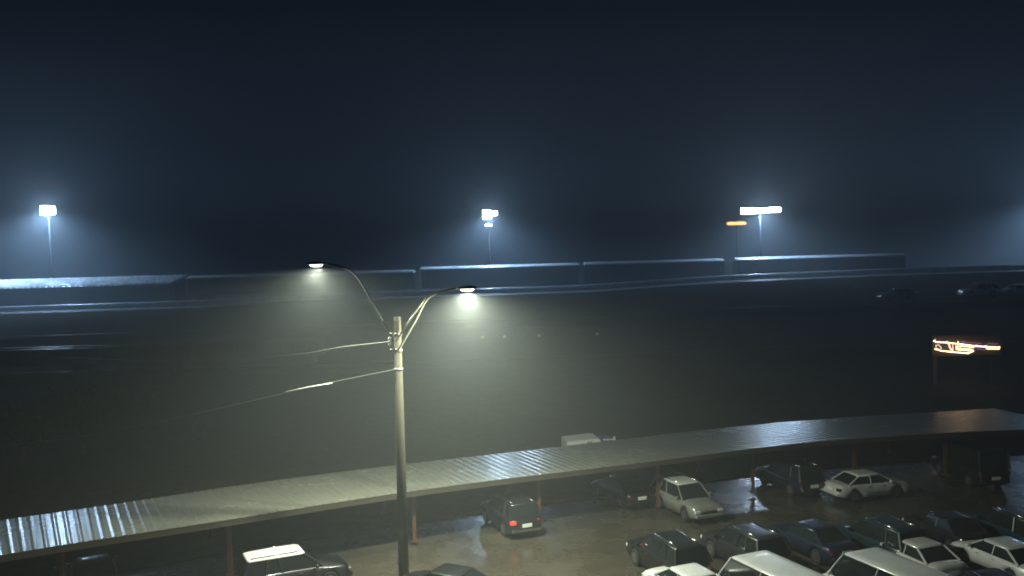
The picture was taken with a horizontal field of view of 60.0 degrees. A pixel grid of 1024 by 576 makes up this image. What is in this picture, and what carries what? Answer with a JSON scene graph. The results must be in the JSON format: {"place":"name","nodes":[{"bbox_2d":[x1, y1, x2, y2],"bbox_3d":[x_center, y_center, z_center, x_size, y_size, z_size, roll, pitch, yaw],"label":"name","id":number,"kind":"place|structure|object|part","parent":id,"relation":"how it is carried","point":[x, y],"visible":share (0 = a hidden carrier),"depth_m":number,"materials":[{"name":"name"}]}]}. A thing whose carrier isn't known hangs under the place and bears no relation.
{"place":"outdoors","nodes":[
{"label":"outdoors","id":0,"kind":"place"},
{"bbox_2d":[0,253,1023,572],"bbox_3d":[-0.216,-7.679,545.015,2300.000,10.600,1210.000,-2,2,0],"label":"ground","id":1,"kind":"structure","parent":0,"point":[340,425],"depth_m":88.25,"materials":[{"name":"grey asphalt"}]},
{"bbox_2d":[40,205,56,277],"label":"floodlight mast","id":2,"kind":"object","parent":1,"relation":"on","point":[48,210],"visible":0.97,"depth_m":146.33,"materials":[{"name":"white metal"}]},
{"bbox_2d":[0,274,189,306],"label":"train shed","id":3,"kind":"structure","parent":1,"relation":"on","point":[83,290],"depth_m":140.02,"materials":[{"name":"black metal"}]},
{"bbox_2d":[7,292,26,305],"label":"door","id":4,"kind":"structure","parent":3,"relation":"in","point":[14,298],"depth_m":139.96,"materials":[{"name":"black metal"}]},
{"bbox_2d":[43,291,61,304],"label":"door","id":5,"kind":"structure","parent":3,"relation":"in","point":[49,297],"depth_m":139.96,"materials":[{"name":"black metal"}]},
{"bbox_2d":[78,290,97,303],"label":"door","id":6,"kind":"structure","parent":3,"relation":"in","point":[85,296],"depth_m":139.96,"materials":[{"name":"black metal"}]},
{"bbox_2d":[114,289,132,302],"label":"door","id":7,"kind":"structure","parent":3,"relation":"in","point":[120,295],"depth_m":139.96,"materials":[{"name":"black metal"}]},
{"bbox_2d":[149,288,168,301],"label":"door","id":8,"kind":"structure","parent":3,"relation":"in","point":[156,294],"depth_m":139.96,"materials":[{"name":"black metal"}]},
{"bbox_2d":[186,269,417,299],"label":"freight car","id":9,"kind":"object","parent":1,"relation":"on","point":[203,287],"visible":0.89,"depth_m":141.01,"materials":[{"name":"black metal"}]},
{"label":"door","id":10,"kind":"part","parent":9,"relation":"part of","materials":[{"name":"grey metal"}]},
{"bbox_2d":[415,270,420,289],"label":"signal cabinet","id":11,"kind":"object","parent":1,"relation":"on","point":[418,279],"visible":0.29,"depth_m":145.91,"materials":[{"name":"grey metal"}]},
{"bbox_2d":[482,209,496,287],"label":"floodlight mast","id":12,"kind":"object","parent":1,"relation":"on","point":[487,214],"visible":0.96,"depth_m":146.41,"materials":[{"name":"white metal"}]},
{"bbox_2d":[419,263,580,289],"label":"freight car","id":13,"kind":"object","parent":1,"relation":"on","point":[444,277],"visible":0.75,"depth_m":141.00,"materials":[{"name":"black metal"}]},
{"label":"door","id":14,"kind":"part","parent":13,"relation":"part of","materials":[{"name":"grey metal"}]},
{"bbox_2d":[0,338,1023,383],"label":"railway track","id":15,"kind":"structure","parent":1,"relation":"on","point":[594,361],"depth_m":94.74,"materials":[{"name":"grey metal"}]},
{"bbox_2d":[0,345,112,373],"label":"gondola car","id":16,"kind":"object","parent":15,"relation":"on","point":[93,353],"visible":0.96,"depth_m":94.73,"materials":[{"name":"paint"}]},
{"bbox_2d":[196,337,325,368],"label":"gondola car","id":17,"kind":"object","parent":15,"relation":"on","point":[221,350],"visible":0.94,"depth_m":94.73,"materials":[{"name":"paint"}]},
{"bbox_2d":[0,297,1023,343],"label":"railway track","id":18,"kind":"structure","parent":1,"relation":"on","point":[698,315],"depth_m":110.59,"materials":[{"name":"grey metal"}]},
{"bbox_2d":[0,264,1023,311],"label":"concrete barrier","id":19,"kind":"object","parent":1,"relation":"on","point":[512,289],"visible":0.85,"depth_m":136.75,"materials":[{"name":"grey concrete"}]},
{"bbox_2d":[118,456,1023,575],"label":"parking lot","id":20,"kind":"structure","parent":1,"relation":"on","point":[589,537],"depth_m":46.23,"materials":[{"name":"grey asphalt"}]},
{"bbox_2d":[66,553,118,575],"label":"parked car","id":21,"kind":"object","parent":20,"relation":"on","point":[100,565],"visible":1,"depth_m":38.34,"materials":[{"name":"black paint"}]},
{"bbox_3d":[-18.317,12.180,38.863,1.620,0.437,3.000,-3,2,-28],"label":"window","id":22,"kind":"part","parent":21,"relation":"part of","materials":[{"name":"black glass"}]},
{"bbox_2d":[233,544,352,575],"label":"parked suv","id":23,"kind":"object","parent":20,"relation":"on","point":[290,560],"visible":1,"depth_m":38.06,"materials":[{"name":"grey paint"}]},
{"bbox_3d":[-10.093,11.770,38.404,3.480,0.623,1.710,-2,2,-27],"label":"window","id":24,"kind":"part","parent":23,"relation":"part of","materials":[{"name":"black glass"}]},
{"bbox_2d":[307,261,476,575],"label":"street lamp","id":25,"kind":"object","parent":20,"relation":"on","point":[403,554],"visible":1,"depth_m":38.07,"materials":[{"name":"grey wood"}]},
{"bbox_2d":[5,341,389,360],"bbox_3d":[-38.186,4.526,73.353,96.687,4.788,5.113,0,2,44],"label":"overhead cable","id":26,"kind":"object","parent":25,"relation":"attached to","point":[222,359],"visible":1,"depth_m":53.28,"materials":[{"name":"grey plastic"}]},
{"bbox_2d":[5,369,396,444],"bbox_3d":[-26.661,7.908,52.354,52.255,8.559,1.224,0,2,33],"label":"overhead cable","id":27,"kind":"object","parent":25,"relation":"attached to","point":[204,411],"visible":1,"depth_m":44.41,"materials":[{"name":"grey plastic"}]},
{"bbox_2d":[286,383,332,391],"bbox_3d":[-9.203,4.507,40.075,2.751,0.572,0.103,-1,2,28],"label":"cable sleeve","id":28,"kind":"object","parent":27,"relation":"attached to","point":[309,387],"visible":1,"depth_m":40.00,"materials":[{"name":"white"}]},
{"bbox_2d":[403,563,486,575],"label":"parked car","id":29,"kind":"object","parent":20,"relation":"on","point":[447,569],"visible":1,"depth_m":36.30,"materials":[{"name":"black paint"}]},
{"bbox_3d":[-2.475,11.811,36.345,3.000,0.437,1.620,-1,2,30],"label":"window","id":30,"kind":"part","parent":29,"relation":"part of","materials":[{"name":"black glass"}]},
{"bbox_2d":[480,491,542,535],"bbox_3d":[-0.115,11.699,46.797,2.240,1.800,4.870,-2,2,-21],"label":"parked suv","id":31,"kind":"object","parent":20,"relation":"on","point":[513,513],"visible":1,"depth_m":45.01,"materials":[{"name":"grey paint"}]},
{"bbox_3d":[0.086,11.248,46.239,1.710,0.623,3.480,-2,2,-21],"label":"window","id":32,"kind":"part","parent":31,"relation":"part of","materials":[{"name":"black glass"}]},
{"bbox_2d":[0,408,1023,575],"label":"canopy","id":33,"kind":"structure","parent":20,"relation":"on","point":[59,534],"depth_m":47.62,"materials":[{"name":"grey metal"}]},
{"bbox_2d":[591,473,654,507],"bbox_3d":[6.336,11.553,51.241,2.140,1.462,4.870,-2,2,-21],"label":"parked car","id":34,"kind":"object","parent":20,"relation":"on","point":[626,490],"visible":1,"depth_m":49.97,"materials":[{"name":"black paint"}]},
{"bbox_3d":[6.431,11.121,50.953,1.620,0.437,3.000,-2,2,-21],"label":"window","id":35,"kind":"part","parent":34,"relation":"part of","materials":[{"name":"black glass"}]},
{"bbox_2d":[626,530,712,570],"bbox_3d":[6.887,11.726,39.369,2.240,1.800,4.870,-2,2,-19],"label":"parked suv","id":36,"kind":"object","parent":20,"relation":"on","point":[670,548],"visible":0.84,"depth_m":38.27,"materials":[{"name":"black paint"}]},
{"bbox_3d":[7.069,11.275,38.803,1.710,0.623,3.480,-2,2,-19],"label":"window","id":37,"kind":"part","parent":36,"relation":"part of","materials":[{"name":"black glass"}]},
{"bbox_2d":[642,563,718,575],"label":"parked car","id":38,"kind":"object","parent":20,"relation":"on","point":[693,569],"visible":0.98,"depth_m":35.73,"materials":[{"name":"white paint"}]},
{"bbox_3d":[7.225,11.562,35.541,1.620,0.437,3.000,-2,2,-22],"label":"window","id":39,"kind":"part","parent":38,"relation":"part of","materials":[{"name":"black glass"}]},
{"bbox_2d":[650,472,722,521],"bbox_3d":[9.483,11.380,48.442,2.240,1.800,4.870,-2,2,-20],"label":"parked suv","id":40,"kind":"object","parent":20,"relation":"on","point":[687,498],"visible":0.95,"depth_m":47.65,"materials":[{"name":"grey paint"}]},
{"bbox_3d":[9.273,10.907,48.979,1.710,0.623,3.480,-2,2,-20],"label":"window","id":41,"kind":"part","parent":40,"relation":"part of","materials":[{"name":"black glass"}]},
{"bbox_2d":[700,522,792,560],"bbox_3d":[10.540,11.597,40.216,2.240,1.800,4.870,-2,2,-20],"label":"parked suv","id":42,"kind":"object","parent":20,"relation":"on","point":[727,542],"visible":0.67,"depth_m":39.32,"materials":[{"name":"grey paint"}]},
{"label":"window","id":43,"kind":"part","parent":42,"relation":"part of","materials":[{"name":"black glass"}]},
{"bbox_2d":[718,550,824,575],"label":"parked van","id":44,"kind":"object","parent":20,"relation":"on","point":[763,563],"visible":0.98,"depth_m":33.79,"materials":[{"name":"white paint"}]},
{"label":"window","id":45,"kind":"part","parent":44,"relation":"part of","materials":[{"name":"black glass"}]},
{"bbox_2d":[755,458,826,495],"bbox_3d":[16.515,11.052,52.755,2.240,1.800,4.870,-2,2,-17],"label":"parked suv","id":46,"kind":"object","parent":20,"relation":"on","point":[793,476],"visible":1,"depth_m":51.17,"materials":[{"name":"blue paint"}]},
{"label":"window","id":47,"kind":"part","parent":46,"relation":"part of","materials":[{"name":"black glass"}]},
{"bbox_2d":[768,519,860,564],"bbox_3d":[13.957,11.635,41.400,2.140,1.462,4.870,-2,2,-21],"label":"parked car","id":48,"kind":"object","parent":20,"relation":"on","point":[818,541],"visible":0.75,"depth_m":40.24,"materials":[{"name":"blue paint"}]},
{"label":"window","id":49,"kind":"part","parent":48,"relation":"part of","materials":[{"name":"black glass"}]},
{"bbox_2d":[823,469,911,502],"bbox_3d":[20.254,11.180,50.633,4.870,1.462,2.140,-2,2,-14],"label":"parked car","id":50,"kind":"object","parent":20,"relation":"on","point":[855,486],"visible":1,"depth_m":49.89,"materials":[{"name":"silver metal"}]},
{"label":"window","id":51,"kind":"part","parent":50,"relation":"part of","materials":[{"name":"black glass"}]},
{"bbox_2d":[835,515,930,553],"bbox_3d":[16.897,11.405,40.684,2.240,1.800,4.870,-2,2,-18],"label":"parked suv","id":52,"kind":"object","parent":20,"relation":"on","point":[891,532],"visible":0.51,"depth_m":39.77,"materials":[{"name":"teal paint"}]},
{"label":"window","id":53,"kind":"part","parent":52,"relation":"part of","materials":[{"name":"black glass"}]},
{"bbox_2d":[823,547,950,575],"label":"parked van","id":54,"kind":"object","parent":20,"relation":"on","point":[875,561],"visible":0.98,"depth_m":33.74,"materials":[{"name":"silver metal"}]},
{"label":"window","id":55,"kind":"part","parent":54,"relation":"part of","materials":[{"name":"black glass"}]},
{"bbox_2d":[880,537,970,572],"bbox_3d":[17.543,11.618,38.610,2.140,1.462,4.870,-2,2,-14],"label":"parked car","id":56,"kind":"object","parent":20,"relation":"on","point":[931,553],"visible":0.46,"depth_m":37.33,"materials":[{"name":"beige paint"}]},
{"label":"window","id":57,"kind":"part","parent":56,"relation":"part of","materials":[{"name":"black glass"}]},
{"bbox_2d":[902,510,992,547],"bbox_3d":[20.705,11.421,42.222,2.140,1.462,4.870,-2,2,-10],"label":"parked car","id":58,"kind":"object","parent":20,"relation":"on","point":[947,527],"visible":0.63,"depth_m":41.24,"materials":[{"name":"black paint"}]},
{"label":"window","id":59,"kind":"part","parent":58,"relation":"part of","materials":[{"name":"black glass"}]},
{"bbox_2d":[930,439,1010,486],"bbox_3d":[27.651,10.478,53.749,2.340,2.262,5.470,-2,2,-5],"label":"parked van","id":60,"kind":"object","parent":20,"relation":"on","point":[971,462],"visible":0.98,"depth_m":51.88,"materials":[{"name":"black paint"}]},
{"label":"window","id":61,"kind":"part","parent":60,"relation":"part of","materials":[{"name":"black glass"}]},
{"bbox_2d":[949,536,1023,575],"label":"parked car","id":62,"kind":"object","parent":20,"relation":"on","point":[1005,553],"visible":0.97,"depth_m":37.79,"materials":[{"name":"grey paint"}]},
{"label":"window","id":63,"kind":"part","parent":62,"relation":"part of","materials":[{"name":"black glass"}]},
{"bbox_2d":[964,505,1023,541],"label":"parked car","id":64,"kind":"object","parent":20,"relation":"on","point":[999,521],"visible":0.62,"depth_m":41.26,"materials":[{"name":"teal paint"}]},
{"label":"window","id":65,"kind":"part","parent":64,"relation":"part of","materials":[{"name":"black glass"}]},
{"bbox_2d":[578,266,583,284],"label":"signal cabinet","id":66,"kind":"object","parent":1,"relation":"on","point":[581,274],"visible":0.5,"depth_m":145.91,"materials":[{"name":"grey metal"}]},
{"bbox_2d":[561,433,614,445],"bbox_3d":[5.278,11.097,61.380,3.363,1.839,2.040,-2,2,-8],"label":"service truck","id":67,"kind":"object","parent":1,"relation":"on","point":[585,438],"visible":0.28,"depth_m":60.88,"materials":[{"name":"white paint"}]},
{"bbox_2d":[582,258,724,284],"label":"freight car","id":68,"kind":"object","parent":1,"relation":"on","point":[615,272],"visible":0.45,"depth_m":141.00,"materials":[{"name":"black metal"}]},
{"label":"door","id":69,"kind":"part","parent":68,"relation":"part of","materials":[{"name":"grey metal"}]},
{"bbox_2d":[724,261,732,274],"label":"signal cabinet","id":70,"kind":"object","parent":1,"relation":"on","point":[728,267],"visible":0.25,"depth_m":145.90,"materials":[{"name":"grey metal"}]},
{"bbox_2d":[727,221,746,257],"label":"orange lamp","id":71,"kind":"object","parent":1,"relation":"on","point":[737,223],"visible":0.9,"depth_m":174.66,"materials":[{"name":"black"}]},
{"bbox_2d":[740,207,780,256],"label":"floodlight mast","id":72,"kind":"object","parent":1,"relation":"on","point":[748,210],"visible":0.97,"depth_m":146.42,"materials":[{"name":"white metal"}]},
{"bbox_2d":[732,253,905,274],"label":"freight car","id":73,"kind":"object","parent":1,"relation":"on","point":[773,264],"visible":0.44,"depth_m":140.99,"materials":[{"name":"black metal"}]},
{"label":"door","id":74,"kind":"part","parent":73,"relation":"part of","materials":[{"name":"grey metal"}]},
{"bbox_2d":[876,288,918,299],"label":"parked car","id":75,"kind":"object","parent":1,"relation":"on","point":[903,293],"visible":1,"depth_m":112.28,"materials":[{"name":"grey paint"}]},
{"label":"window","id":76,"kind":"part","parent":75,"relation":"part of","materials":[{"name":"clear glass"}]},
{"bbox_2d":[932,334,1001,384],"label":"lit sign","id":77,"kind":"object","parent":1,"relation":"on","point":[967,345],"visible":1,"depth_m":84.36,"materials":[{"name":"glowing neon tubes"},{"name":"dark painted metal"}]},
{"bbox_2d":[957,282,1000,296],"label":"parked suv","id":78,"kind":"object","parent":1,"relation":"on","point":[992,289],"visible":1,"depth_m":112.26,"materials":[{"name":"black metal"}]},
{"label":"window","id":79,"kind":"part","parent":78,"relation":"part of","materials":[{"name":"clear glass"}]},
{"bbox_2d":[1000,284,1023,295],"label":"parked car","id":80,"kind":"object","parent":1,"relation":"on","point":[1011,290],"visible":0.85,"depth_m":112.32,"materials":[{"name":"black paint"}]},
{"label":"window","id":81,"kind":"part","parent":80,"relation":"part of","materials":[{"name":"black glass"}]},
{"bbox_2d":[0,270,1023,313],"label":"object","id":82,"kind":"structure","parent":0,"point":[173,307],"depth_m":132.57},
{"bbox_2d":[0,0,1023,279],"label":"sky","id":83,"kind":"structure","parent":0,"point":[164,137],"materials":[{"name":"black"}]},
{"bbox_2d":[947,568,1014,575],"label":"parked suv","id":84,"kind":"object","parent":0,"point":[990,572],"visible":0.95,"depth_m":33.54,"materials":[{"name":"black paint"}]}
]}

